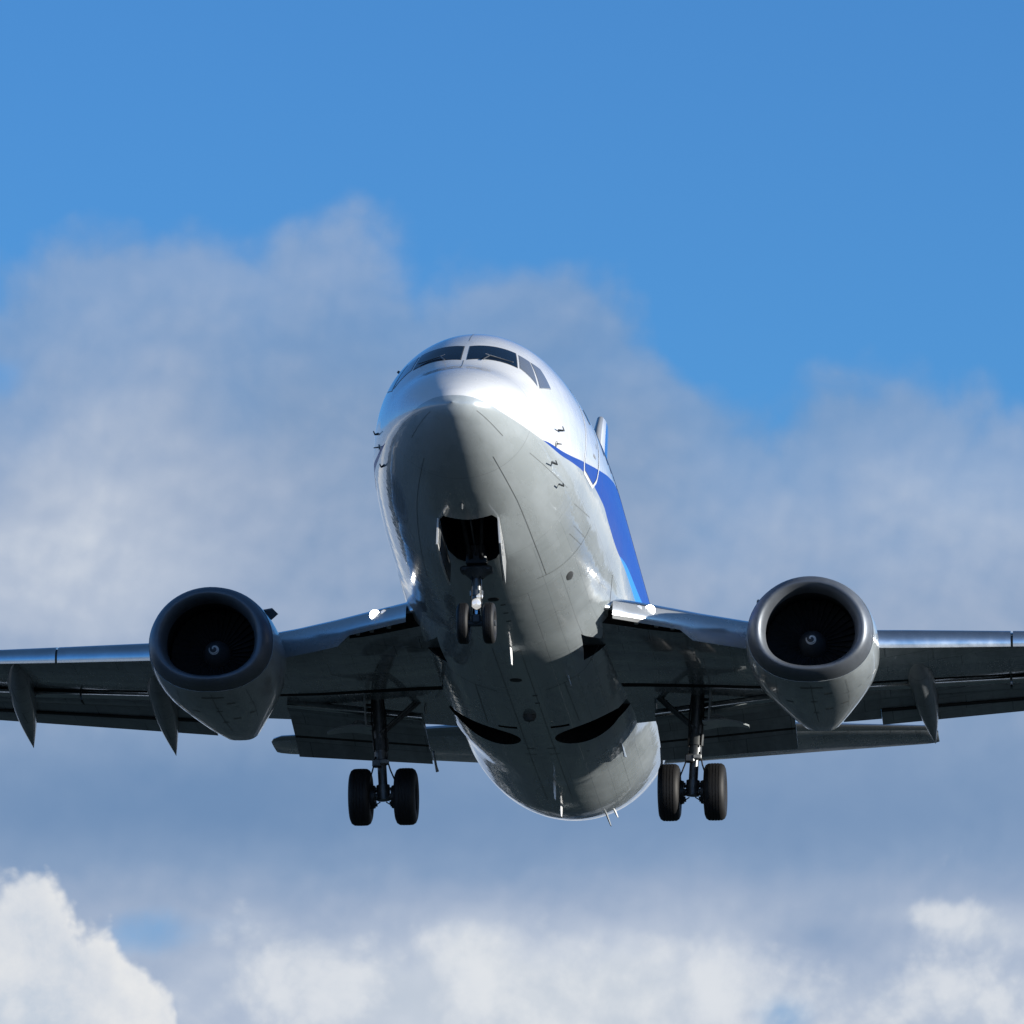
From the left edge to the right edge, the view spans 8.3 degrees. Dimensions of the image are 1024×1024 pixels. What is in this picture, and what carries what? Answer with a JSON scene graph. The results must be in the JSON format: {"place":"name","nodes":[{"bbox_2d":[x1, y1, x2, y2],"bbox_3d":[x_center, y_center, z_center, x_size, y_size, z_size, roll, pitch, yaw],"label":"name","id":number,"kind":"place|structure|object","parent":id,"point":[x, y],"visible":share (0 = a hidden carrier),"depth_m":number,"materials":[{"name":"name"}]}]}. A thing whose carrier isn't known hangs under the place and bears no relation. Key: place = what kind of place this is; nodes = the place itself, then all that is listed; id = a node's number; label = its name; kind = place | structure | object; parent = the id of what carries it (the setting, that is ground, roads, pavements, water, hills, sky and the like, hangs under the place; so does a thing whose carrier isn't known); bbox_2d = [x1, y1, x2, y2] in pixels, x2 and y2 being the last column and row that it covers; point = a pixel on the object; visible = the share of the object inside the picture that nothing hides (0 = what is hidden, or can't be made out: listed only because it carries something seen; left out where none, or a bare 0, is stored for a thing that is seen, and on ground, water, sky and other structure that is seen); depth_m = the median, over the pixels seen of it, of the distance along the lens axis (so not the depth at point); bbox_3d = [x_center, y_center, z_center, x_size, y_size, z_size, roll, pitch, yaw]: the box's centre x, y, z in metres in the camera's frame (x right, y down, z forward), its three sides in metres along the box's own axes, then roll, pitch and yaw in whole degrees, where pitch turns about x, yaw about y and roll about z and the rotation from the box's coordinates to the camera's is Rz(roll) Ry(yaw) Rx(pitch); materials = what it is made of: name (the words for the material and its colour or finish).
{"place":"outdoors","nodes":[
{"label":"outdoors","id":0,"kind":"place"},
{"bbox_2d":[0,334,1023,825],"bbox_3d":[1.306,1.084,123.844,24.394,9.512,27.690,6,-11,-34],"label":"airliner","id":1,"kind":"object","parent":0,"point":[528,646],"visible":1,"depth_m":116.26,"materials":[{"name":"paint"}]},
{"bbox_2d":[0,0,1023,1023],"label":"sky","id":2,"kind":"structure","parent":0,"point":[776,246],"materials":[{"name":"blue"}]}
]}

